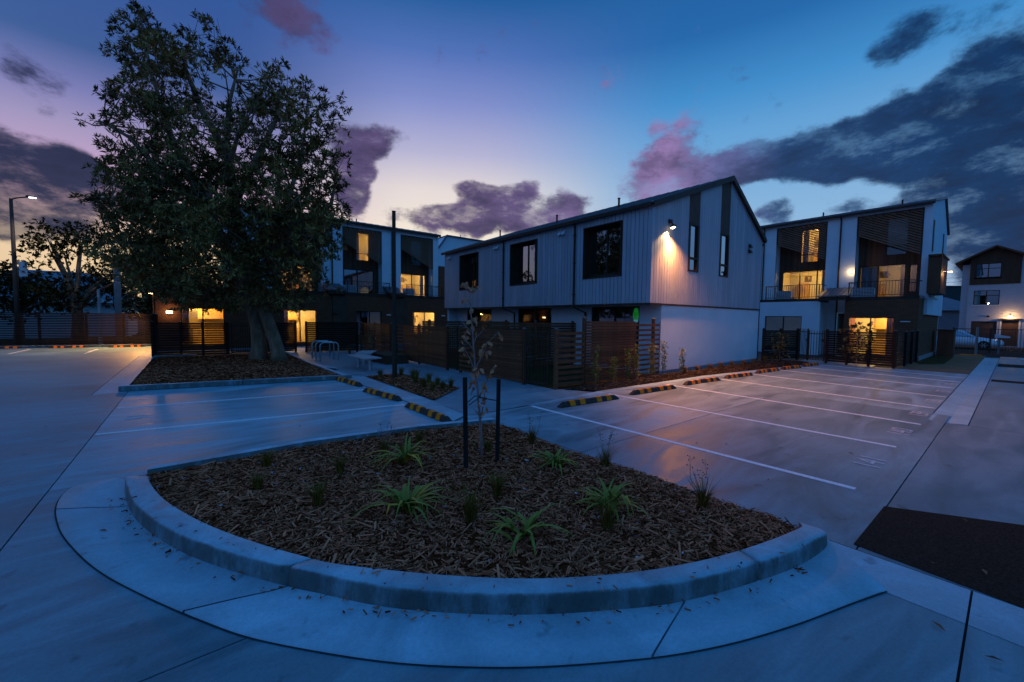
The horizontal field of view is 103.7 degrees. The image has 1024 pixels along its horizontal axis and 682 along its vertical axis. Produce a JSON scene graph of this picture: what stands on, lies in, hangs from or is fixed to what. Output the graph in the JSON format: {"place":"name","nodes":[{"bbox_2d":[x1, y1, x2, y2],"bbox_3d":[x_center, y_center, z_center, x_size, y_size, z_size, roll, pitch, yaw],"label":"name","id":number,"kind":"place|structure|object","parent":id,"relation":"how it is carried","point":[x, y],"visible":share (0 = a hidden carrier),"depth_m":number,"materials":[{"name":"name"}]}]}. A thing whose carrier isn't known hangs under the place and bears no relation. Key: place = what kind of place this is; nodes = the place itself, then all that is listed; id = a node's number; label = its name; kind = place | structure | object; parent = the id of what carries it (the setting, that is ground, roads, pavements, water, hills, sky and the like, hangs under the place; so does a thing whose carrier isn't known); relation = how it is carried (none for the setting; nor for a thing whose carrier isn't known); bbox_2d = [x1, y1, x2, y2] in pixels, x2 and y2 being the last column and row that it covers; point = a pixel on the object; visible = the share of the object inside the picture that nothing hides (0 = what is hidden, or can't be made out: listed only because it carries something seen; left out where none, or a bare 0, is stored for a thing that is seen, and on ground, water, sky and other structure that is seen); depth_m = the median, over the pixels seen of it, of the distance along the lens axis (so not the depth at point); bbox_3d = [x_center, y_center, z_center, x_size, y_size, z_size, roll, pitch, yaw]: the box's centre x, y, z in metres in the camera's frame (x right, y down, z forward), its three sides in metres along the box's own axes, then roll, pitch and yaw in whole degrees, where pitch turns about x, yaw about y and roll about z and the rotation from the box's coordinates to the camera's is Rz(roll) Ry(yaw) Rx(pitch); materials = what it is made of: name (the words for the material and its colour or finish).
{"place":"outdoors","nodes":[
{"label":"outdoors","id":0,"kind":"place"},
{"bbox_2d":[0,332,144,344],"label":"back yard","id":1,"kind":"structure","parent":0,"point":[89,340],"depth_m":28.33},
{"bbox_2d":[9,195,36,341],"bbox_3d":[-26.814,-3.833,22.241,1.424,8.300,0.269,0,3,-4],"label":"street lamp","id":2,"kind":"object","parent":1,"relation":"on","point":[15,273],"visible":0.81,"depth_m":22.14,"materials":[{"name":"metal"}]},
{"bbox_2d":[0,259,71,341],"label":"background tree","id":3,"kind":"object","parent":1,"relation":"on","point":[24,304],"visible":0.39,"depth_m":25.67,"materials":[{"name":"green plant"}]},
{"bbox_2d":[4,216,133,342],"bbox_3d":[-26.858,-3.647,24.639,5.622,7.684,5.389,1,3,15],"label":"background tree","id":4,"kind":"object","parent":1,"relation":"on","point":[77,301],"visible":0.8,"depth_m":23.92,"materials":[{"name":"green plant"}]},
{"bbox_2d":[0,270,137,337],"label":"bungalow","id":5,"kind":"object","parent":1,"relation":"on","point":[95,310],"visible":0.03,"depth_m":31.82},
{"bbox_2d":[113,260,129,343],"bbox_3d":[-23.508,-2.471,24.397,1.094,5.415,0.413,0,3,-7],"label":"gantry post","id":6,"kind":"object","parent":1,"relation":"on","point":[117,297],"visible":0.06,"depth_m":24.24,"materials":[{"name":"grey metal"}]},
{"bbox_2d":[81,261,179,341],"bbox_3d":[-24.932,-3.096,27.462,6.897,6.314,5.789,-2,4,-39],"label":"background tree","id":7,"kind":"object","parent":1,"relation":"on","point":[148,302],"visible":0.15,"depth_m":26.82,"materials":[{"name":"green plant"}]},
{"bbox_2d":[371,351,408,364],"bbox_3d":[-5.204,0.686,16.790,0.900,0.360,2.200,-2,4,-39],"label":"planter","id":8,"kind":"object","parent":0,"point":[386,357],"visible":0.79,"depth_m":16.10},
{"bbox_2d":[292,351,590,414],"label":"footpath","id":9,"kind":"structure","parent":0,"point":[514,394],"depth_m":11.07,"materials":[{"name":"concrete"}]},
{"bbox_2d":[305,321,358,351],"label":"slat fence","id":10,"kind":"object","parent":9,"relation":"on","point":[347,327],"visible":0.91,"depth_m":21.11,"materials":[{"name":"wood"}]},
{"bbox_2d":[348,354,381,369],"bbox_3d":[-5.324,0.767,14.492,0.590,0.450,1.720,-2,4,-40],"label":"bench","id":11,"kind":"object","parent":9,"relation":"on","point":[370,358],"visible":0.98,"depth_m":14.30,"materials":[{"name":"concrete"}]},
{"bbox_2d":[360,322,391,351],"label":"slat fence","id":12,"kind":"object","parent":9,"relation":"on","point":[374,331],"visible":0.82,"depth_m":19.44,"materials":[{"name":"wood"}]},
{"bbox_2d":[392,211,396,377],"bbox_3d":[-3.467,-1.315,11.843,0.143,4.940,0.143,-2,4,-39],"label":"pole","id":13,"kind":"object","parent":9,"relation":"on","point":[394,345],"visible":0.89,"depth_m":11.81,"materials":[{"name":"metal"}]},
{"bbox_2d":[366,373,458,399],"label":"bark mulch","id":14,"kind":"object","parent":9,"relation":"on","point":[425,392],"visible":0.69,"depth_m":10.48,"materials":[{"name":"brown wood"}]},
{"bbox_2d":[397,323,448,369],"bbox_3d":[-3.702,0.118,16.031,0.112,1.611,4.710,-2,4,-38],"label":"slat fence","id":15,"kind":"object","parent":9,"relation":"on","point":[424,332],"visible":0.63,"depth_m":15.46,"materials":[{"name":"wood"}]},
{"bbox_2d":[447,327,457,370],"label":"bar gate","id":16,"kind":"structure","parent":15,"relation":"attached to","point":[449,341],"depth_m":13.91,"materials":[{"name":"metal"}]},
{"bbox_2d":[459,325,526,384],"bbox_3d":[-0.704,0.350,12.451,0.112,1.611,3.260,-2,4,-41],"label":"slat fence","id":17,"kind":"object","parent":9,"relation":"on","point":[521,361],"visible":0.86,"depth_m":11.99,"materials":[{"name":"wood"}]},
{"bbox_2d":[525,330,548,386],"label":"bar gate","id":18,"kind":"structure","parent":17,"relation":"attached to","point":[527,349],"depth_m":10.91,"materials":[{"name":"metal"}]},
{"bbox_2d":[553,328,584,389],"bbox_3d":[1.565,0.460,10.815,1.106,1.621,0.112,-1,4,-33],"label":"slat fence","id":19,"kind":"object","parent":9,"relation":"on","point":[556,361],"visible":1,"depth_m":10.79,"materials":[{"name":"wood"}]},
{"bbox_2d":[0,343,1023,681],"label":"car park","id":20,"kind":"structure","parent":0,"point":[68,613],"depth_m":4.81,"materials":[{"name":"concrete"}]},
{"bbox_2d":[0,344,150,347],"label":"kerb","id":21,"kind":"structure","parent":20,"relation":"on","point":[45,346],"depth_m":22.12,"materials":[{"name":"concrete"}]},
{"bbox_2d":[0,311,151,345],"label":"slat fence","id":22,"kind":"object","parent":20,"relation":"on","point":[86,329],"visible":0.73,"depth_m":22.47,"materials":[{"name":"wood"}]},
{"bbox_2d":[150,321,229,356],"bbox_3d":[-14.175,-0.087,17.806,2.744,1.591,0.112,-1,4,-31],"label":"slat fence","id":23,"kind":"object","parent":20,"relation":"on","point":[202,332],"visible":0.99,"depth_m":17.80,"materials":[{"name":"wood"}]},
{"bbox_2d":[230,323,249,353],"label":"bar gate","id":24,"kind":"structure","parent":23,"relation":"attached to","point":[232,347],"depth_m":19.24,"materials":[{"name":"metal"}]},
{"bbox_2d":[67,0,354,360],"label":"broadleaf tree","id":25,"kind":"object","parent":20,"relation":"on","point":[198,219],"visible":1,"depth_m":13.90,"materials":[{"name":"green plant"}]},
{"bbox_2d":[118,351,351,391],"bbox_3d":[-9.995,0.876,14.460,5.160,0.130,10.465,-2,4,-39],"label":"tree bed kerb","id":26,"kind":"object","parent":20,"relation":"on","point":[126,385],"visible":0.91,"depth_m":10.89,"materials":[{"name":"concrete"}]},
{"bbox_2d":[131,353,339,384],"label":"bark mulch","id":27,"kind":"object","parent":20,"relation":"on","point":[246,370],"visible":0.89,"depth_m":12.62,"materials":[{"name":"brown wood"}]},
{"bbox_2d":[118,389,362,407],"bbox_3d":[-5.794,1.282,9.111,4.632,0.004,0.085,-1,4,-30],"label":"parking line","id":28,"kind":"object","parent":20,"relation":"on","point":[235,399],"visible":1,"depth_m":8.87,"materials":[{"name":"white paint"}]},
{"bbox_2d":[96,404,403,434],"bbox_3d":[-4.344,1.394,7.374,4.745,0.004,0.085,-1,4,-30],"label":"parking line","id":29,"kind":"object","parent":20,"relation":"on","point":[241,420],"visible":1,"depth_m":7.09,"materials":[{"name":"white paint"}]},
{"bbox_2d":[266,321,296,352],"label":"slat fence","id":30,"kind":"object","parent":20,"relation":"on","point":[291,337],"visible":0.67,"depth_m":20.41,"materials":[{"name":"wood"}]},
{"bbox_2d":[154,206,447,348],"bbox_3d":[-13.781,-4.604,28.981,17.700,9.385,8.554,-2,4,-39],"label":"town house row","id":31,"kind":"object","parent":20,"relation":"on","point":[364,265],"visible":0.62,"depth_m":28.21,"materials":[{"name":"metal"}]},
{"bbox_2d":[344,269,373,292],"bbox_3d":[-10.993,-4.244,28.873,2.100,1.700,0.060,-2,4,-39],"label":"window","id":32,"kind":"structure","parent":31,"relation":"in","point":[353,275],"depth_m":28.92,"materials":[{"name":"glass"}]},
{"bbox_2d":[356,311,380,335],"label":"window","id":33,"kind":"structure","parent":31,"relation":"in","point":[361,316],"depth_m":27.42,"materials":[{"name":"glass"}]},
{"bbox_2d":[147,418,495,475],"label":"straight kerb","id":34,"kind":"structure","parent":20,"relation":"on","point":[228,456],"depth_m":5.64,"materials":[{"name":"concrete"}]},
{"bbox_2d":[362,388,401,401],"bbox_3d":[-3.072,1.238,9.468,1.668,0.109,0.158,4,4,43],"label":"wheel stop","id":35,"kind":"object","parent":20,"relation":"on","point":[390,396],"visible":1,"depth_m":9.32,"materials":[{"name":"black rubber"}]},
{"bbox_2d":[348,376,462,420],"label":"flush kerb","id":36,"kind":"structure","parent":20,"relation":"on","point":[406,397],"depth_m":9.19,"materials":[{"name":"concrete"}]},
{"bbox_2d":[405,402,451,421],"bbox_3d":[-1.634,1.351,7.723,0.158,0.109,1.722,-2,4,-40],"label":"wheel stop","id":37,"kind":"object","parent":20,"relation":"on","point":[436,415],"visible":0.95,"depth_m":7.57,"materials":[{"name":"black rubber"}]},
{"bbox_2d":[109,497,807,625],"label":"channel litter","id":38,"kind":"object","parent":20,"relation":"on","point":[425,611],"visible":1,"depth_m":2.62,"materials":[{"name":"brown plant"}]},
{"bbox_2d":[438,235,483,266],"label":"town house","id":39,"kind":"structure","parent":20,"relation":"on","point":[448,242],"depth_m":38.35,"materials":[{"name":"metal"}]},
{"bbox_2d":[54,476,886,667],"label":"curved kerb","id":40,"kind":"structure","parent":20,"relation":"on","point":[834,578],"depth_m":2.59,"materials":[{"name":"concrete"}]},
{"bbox_2d":[132,481,803,591],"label":"kerb litter","id":41,"kind":"object","parent":40,"relation":"on","point":[494,585],"visible":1,"depth_m":2.67,"materials":[{"name":"brown plant"}]},
{"bbox_2d":[146,422,798,577],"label":"bark mulch","id":42,"kind":"object","parent":20,"relation":"on","point":[562,511],"visible":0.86,"depth_m":3.59,"materials":[{"name":"brown wood"}]},
{"bbox_2d":[246,469,271,489],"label":"grass tuft","id":43,"kind":"object","parent":42,"relation":"on","point":[257,482],"visible":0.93,"depth_m":4.11,"materials":[{"name":"green plant"}]},
{"bbox_2d":[303,478,334,506],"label":"grass tuft","id":44,"kind":"object","parent":42,"relation":"on","point":[317,496],"visible":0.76,"depth_m":3.69,"materials":[{"name":"green plant"}]},
{"bbox_2d":[359,433,436,473],"bbox_3d":[-1.206,1.327,4.823,0.902,0.320,1.070,3,4,37],"label":"strappy plant","id":45,"kind":"object","parent":42,"relation":"on","point":[405,457],"visible":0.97,"depth_m":4.82,"materials":[{"name":"green plant"}]},
{"bbox_2d":[343,477,457,527],"bbox_3d":[-0.938,1.413,3.580,0.957,0.228,0.765,1,3,3],"label":"strappy plant","id":46,"kind":"object","parent":42,"relation":"on","point":[405,500],"visible":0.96,"depth_m":3.59,"materials":[{"name":"green plant"}]},
{"bbox_2d":[463,377,467,468],"bbox_3d":[-0.537,1.004,4.645,0.072,1.172,0.096,1,3,-2],"label":"stake","id":47,"kind":"object","parent":42,"relation":"on","point":[465,426],"visible":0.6,"depth_m":4.62,"materials":[{"name":"black wood"}]},
{"bbox_2d":[446,476,491,524],"bbox_3d":[-0.360,1.371,3.411,0.445,0.344,0.454,0,3,-13],"label":"grass tuft","id":48,"kind":"object","parent":42,"relation":"on","point":[471,513],"visible":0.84,"depth_m":3.38,"materials":[{"name":"green plant"}]},
{"bbox_2d":[458,282,502,457],"bbox_3d":[-0.411,0.405,5.033,0.565,2.289,0.278,2,3,22],"label":"young tree","id":49,"kind":"object","parent":42,"relation":"on","point":[465,285],"visible":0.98,"depth_m":5.04,"materials":[{"name":"green plant"}]},
{"bbox_2d":[495,379,500,461],"bbox_3d":[-0.172,1.020,4.887,0.060,1.121,0.070,1,3,-2],"label":"stake","id":50,"kind":"object","parent":42,"relation":"on","point":[498,391],"visible":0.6,"depth_m":4.86,"materials":[{"name":"black wood"}]},
{"bbox_2d":[484,466,513,497],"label":"grass tuft","id":51,"kind":"object","parent":42,"relation":"on","point":[496,487],"visible":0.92,"depth_m":3.87,"materials":[{"name":"green plant"}]},
{"bbox_2d":[481,503,573,558],"bbox_3d":[0.103,1.455,3.106,0.766,0.202,0.533,1,3,2],"label":"strappy plant","id":52,"kind":"object","parent":42,"relation":"on","point":[510,525],"visible":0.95,"depth_m":3.17,"materials":[{"name":"green plant"}]},
{"bbox_2d":[527,448,580,474],"bbox_3d":[0.462,1.395,4.726,0.747,0.176,0.674,-2,4,-39],"label":"strappy plant","id":53,"kind":"object","parent":42,"relation":"on","point":[556,460],"visible":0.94,"depth_m":4.74,"materials":[{"name":"green plant"}]},
{"bbox_2d":[595,428,616,466],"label":"grass tuft","id":54,"kind":"object","parent":42,"relation":"on","point":[605,460],"visible":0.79,"depth_m":4.75,"materials":[{"name":"green plant"}]},
{"bbox_2d":[572,477,648,523],"bbox_3d":[0.866,1.426,3.663,0.738,0.241,0.711,1,3,-1],"label":"strappy plant","id":55,"kind":"object","parent":42,"relation":"on","point":[615,489],"visible":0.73,"depth_m":3.67,"materials":[{"name":"green plant"}]},
{"bbox_2d":[593,492,627,529],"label":"grass tuft","id":56,"kind":"object","parent":42,"relation":"on","point":[607,521],"visible":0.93,"depth_m":3.33,"materials":[{"name":"green plant"}]},
{"bbox_2d":[686,455,719,508],"bbox_3d":[1.757,1.310,3.725,0.327,0.489,0.395,2,4,26],"label":"grass tuft","id":57,"kind":"object","parent":42,"relation":"on","point":[701,496],"visible":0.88,"depth_m":3.71,"materials":[{"name":"green plant"}]},
{"bbox_2d":[557,395,618,407],"bbox_3d":[1.730,1.321,8.953,1.825,0.109,0.158,-2,4,-35],"label":"wheel stop","id":58,"kind":"object","parent":20,"relation":"on","point":[570,403],"visible":1,"depth_m":8.84,"materials":[{"name":"black rubber"}]},
{"bbox_2d":[581,317,660,385],"bbox_3d":[3.414,0.245,12.280,3.659,1.931,0.112,-2,4,-37],"label":"slat fence","id":59,"kind":"object","parent":20,"relation":"on","point":[593,335],"visible":0.88,"depth_m":11.88,"materials":[{"name":"wood"}]},
{"bbox_2d":[629,385,676,394],"bbox_3d":[3.699,1.258,10.483,1.854,0.109,0.158,-2,4,-35],"label":"wheel stop","id":60,"kind":"object","parent":20,"relation":"on","point":[651,389],"visible":1,"depth_m":10.37,"materials":[{"name":"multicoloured rubber"}]},
{"bbox_2d":[528,364,819,405],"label":"flush kerb","id":61,"kind":"structure","parent":20,"relation":"on","point":[635,387],"depth_m":11.18,"materials":[{"name":"concrete"}]},
{"bbox_2d":[565,359,808,390],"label":"bark mulch","id":62,"kind":"object","parent":20,"relation":"on","point":[643,379],"visible":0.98,"depth_m":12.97,"materials":[{"name":"brown wood"}]},
{"bbox_2d":[769,332,790,359],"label":"shrub","id":63,"kind":"object","parent":62,"relation":"on","point":[782,341],"visible":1,"depth_m":18.54,"materials":[{"name":"green plant"}]},
{"bbox_2d":[531,406,855,489],"bbox_3d":[2.123,1.514,6.515,0.085,0.004,5.311,-2,4,-40],"label":"parking line","id":64,"kind":"object","parent":20,"relation":"on","point":[791,472],"visible":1,"depth_m":5.61,"materials":[{"name":"white paint"}]},
{"bbox_2d":[610,394,896,447],"bbox_3d":[4.077,1.452,8.032,0.085,0.004,5.240,-2,4,-39],"label":"parking line","id":65,"kind":"object","parent":20,"relation":"on","point":[765,422],"visible":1,"depth_m":7.30,"materials":[{"name":"white paint"}]},
{"bbox_2d":[761,328,799,360],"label":"slat fence","id":66,"kind":"object","parent":20,"relation":"on","point":[767,341],"visible":0.77,"depth_m":19.12,"materials":[{"name":"metal"}]},
{"bbox_2d":[798,328,808,359],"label":"bar gate","id":67,"kind":"structure","parent":66,"relation":"attached to","point":[805,339],"depth_m":19.20,"materials":[{"name":"metal"}]},
{"bbox_2d":[667,384,920,424],"bbox_3d":[5.979,1.392,9.496,0.085,0.004,5.220,-2,4,-35],"label":"parking line","id":68,"kind":"object","parent":20,"relation":"on","point":[805,406],"visible":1,"depth_m":8.76,"materials":[{"name":"white paint"}]},
{"bbox_2d":[758,197,949,360],"bbox_3d":[20.348,-3.742,24.733,8.754,8.995,8.900,-2,4,-39],"label":"town house row","id":69,"kind":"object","parent":20,"relation":"on","point":[896,257],"visible":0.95,"depth_m":22.61,"materials":[{"name":"metal"}]},
{"bbox_2d":[765,316,801,349],"bbox_3d":[16.094,-0.472,23.920,0.060,2.000,1.900,-2,4,-39],"label":"window","id":70,"kind":"structure","parent":69,"relation":"in","point":[771,322],"depth_m":23.87,"materials":[{"name":"glass"}]},
{"bbox_2d":[837,321,878,361],"bbox_3d":[14.553,0.108,17.094,1.589,1.901,1.163,0,3,-17],"label":"shrub","id":71,"kind":"object","parent":20,"relation":"on","point":[862,344],"visible":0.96,"depth_m":16.99,"materials":[{"name":"green plant"}]},
{"bbox_2d":[824,329,897,368],"bbox_3d":[14.877,0.283,17.258,0.112,1.561,2.410,-1,4,-32],"label":"slat fence","id":72,"kind":"object","parent":20,"relation":"on","point":[831,352],"visible":0.88,"depth_m":17.10,"materials":[{"name":"wood"}]},
{"bbox_2d":[807,330,825,361],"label":"bar gate","id":73,"kind":"structure","parent":72,"relation":"attached to","point":[819,333],"depth_m":18.53,"materials":[{"name":"metal"}]},
{"bbox_2d":[854,506,1023,607],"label":"asphalt patch","id":74,"kind":"object","parent":20,"relation":"on","point":[960,550],"visible":1,"depth_m":3.33,"materials":[{"name":"black asphalt"}]},
{"bbox_2d":[955,245,1023,347],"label":"brick house","id":75,"kind":"structure","parent":20,"relation":"on","point":[992,291],"depth_m":33.26,"materials":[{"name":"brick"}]},
{"bbox_2d":[971,321,996,338],"bbox_3d":[39.661,-0.645,33.875,0.060,2.030,1.410,-2,4,-39],"label":"garage door","id":76,"kind":"structure","parent":75,"relation":"in","point":[982,325],"depth_m":33.79,"materials":[{"name":"brown wood"}]},
{"bbox_2d":[972,290,999,305],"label":"window","id":77,"kind":"structure","parent":75,"relation":"in","point":[983,297],"depth_m":33.60,"materials":[{"name":"glass"}]},
{"bbox_2d":[975,263,1001,278],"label":"window","id":78,"kind":"structure","parent":75,"relation":"in","point":[989,270],"depth_m":33.48,"materials":[{"name":"glass"}]},
{"bbox_2d":[1001,321,1018,346],"bbox_3d":[40.526,-0.605,32.794,0.060,2.090,0.880,-2,4,-39],"label":"front door","id":79,"kind":"structure","parent":75,"relation":"in","point":[1005,324],"depth_m":32.74,"materials":[{"name":"brown wood"}]},
{"bbox_2d":[0,0,1023,296],"label":"sky","id":80,"kind":"structure","parent":0,"point":[474,119],"materials":[{"name":"blue"}]},
{"bbox_2d":[398,349,654,388],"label":"yard lawn","id":81,"kind":"structure","parent":0,"point":[551,371],"depth_m":13.43,"materials":[{"name":"green plant"}]},
{"bbox_2d":[422,319,509,360],"bbox_3d":[-1.916,-0.082,18.293,4.642,1.801,0.112,-2,4,-39],"label":"slat fence","id":82,"kind":"object","parent":81,"relation":"on","point":[429,322],"visible":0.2,"depth_m":17.84,"materials":[{"name":"wood"}]},
{"bbox_2d":[481,320,575,370],"bbox_3d":[0.801,0.136,14.903,4.642,1.801,0.112,-2,4,-39],"label":"slat fence","id":83,"kind":"object","parent":81,"relation":"on","point":[530,327],"visible":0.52,"depth_m":15.05,"materials":[{"name":"wood"}]},
{"bbox_2d":[441,175,766,374],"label":"town house","id":84,"kind":"structure","parent":0,"point":[691,281],"depth_m":15.74,"materials":[{"name":"metal"}]},
{"bbox_2d":[460,252,477,290],"bbox_3d":[-2.158,-3.677,21.498,0.440,1.900,1.690,-2,4,-39],"label":"window","id":85,"kind":"structure","parent":84,"relation":"in","point":[468,262],"depth_m":21.89,"materials":[{"name":"glass"}]},
{"bbox_2d":[468,309,491,344],"bbox_3d":[-1.764,-0.636,22.099,0.070,2.190,2.390,-2,4,-39],"label":"window","id":86,"kind":"structure","parent":84,"relation":"in","point":[482,314],"depth_m":21.96,"materials":[{"name":"glass"}]},
{"bbox_2d":[510,239,535,285],"bbox_3d":[0.625,-3.454,18.026,0.440,1.900,1.720,-2,4,-39],"label":"window","id":87,"kind":"structure","parent":84,"relation":"in","point":[522,254],"depth_m":18.37,"materials":[{"name":"glass"}]},
{"bbox_2d":[518,308,551,355],"bbox_3d":[1.057,-0.410,18.581,0.070,2.190,2.320,-2,4,-39],"label":"window","id":88,"kind":"structure","parent":84,"relation":"in","point":[528,315],"depth_m":18.48,"materials":[{"name":"glass"}]},
{"bbox_2d":[582,220,621,279],"bbox_3d":[3.367,-3.234,14.605,0.440,1.900,1.700,-2,4,-39],"label":"window","id":89,"kind":"structure","parent":84,"relation":"in","point":[602,244],"depth_m":14.83,"materials":[{"name":"glass"}]},
{"bbox_2d":[591,306,639,367],"bbox_3d":[3.855,-0.186,15.090,0.070,2.190,2.180,-2,4,-39],"label":"window","id":90,"kind":"structure","parent":84,"relation":"in","point":[615,308],"depth_m":15.04,"materials":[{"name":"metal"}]},
{"bbox_2d":[687,222,699,272],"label":"window","id":91,"kind":"structure","parent":84,"relation":"in","point":[694,229],"depth_m":14.65,"materials":[{"name":"glass"}]},
{"bbox_2d":[719,232,729,277],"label":"window","id":92,"kind":"structure","parent":84,"relation":"in","point":[724,238],"depth_m":16.19,"materials":[{"name":"glass"}]},
{"bbox_2d":[916,356,952,363],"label":"grass verge","id":93,"kind":"object","parent":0,"point":[937,360],"depth_m":20.00,"materials":[{"name":"green plant"}]},
{"bbox_2d":[896,354,985,373],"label":"driveway","id":94,"kind":"structure","parent":0,"point":[962,364],"depth_m":17.61,"materials":[{"name":"grey concrete"}]},
{"bbox_2d":[895,330,918,366],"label":"slat fence","id":95,"kind":"object","parent":94,"relation":"on","point":[914,343],"visible":0.98,"depth_m":17.76,"materials":[{"name":"wood"}]},
{"bbox_2d":[936,329,957,356],"bbox_3d":[24.864,0.094,23.049,1.100,1.520,0.750,-2,4,-39],"label":"bin enclosure","id":96,"kind":"object","parent":94,"relation":"on","point":[946,338],"visible":1,"depth_m":22.74,"materials":[{"name":"brown wood"}]},
{"bbox_2d":[943,286,960,300],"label":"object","id":97,"kind":"structure","parent":0,"point":[953,292],"depth_m":217.48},
{"bbox_2d":[936,346,1023,357],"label":"street","id":98,"kind":"structure","parent":0,"point":[1009,352],"depth_m":26.32,"materials":[{"name":"grey asphalt"}]},
{"bbox_2d":[936,330,1003,348],"bbox_3d":[34.241,-0.163,30.838,1.840,1.375,4.400,-2,4,-39],"label":"parked car","id":99,"kind":"object","parent":98,"relation":"on","point":[985,344],"visible":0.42,"depth_m":29.81,"materials":[{"name":"white paint"}]},
{"bbox_2d":[953,327,1023,352],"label":"bar fence","id":100,"kind":"object","parent":98,"relation":"on","point":[990,334],"visible":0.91,"depth_m":25.73,"materials":[{"name":"metal"}]},
{"bbox_3d":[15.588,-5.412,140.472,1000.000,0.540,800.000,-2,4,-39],"label":"ground","id":101,"kind":"structure","parent":0,"visible":0},
{"bbox_2d":[938,297,959,328],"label":"house","id":102,"kind":"structure","parent":101,"relation":"on","point":[948,318],"depth_m":47.49,"materials":[{"name":"white paint"}]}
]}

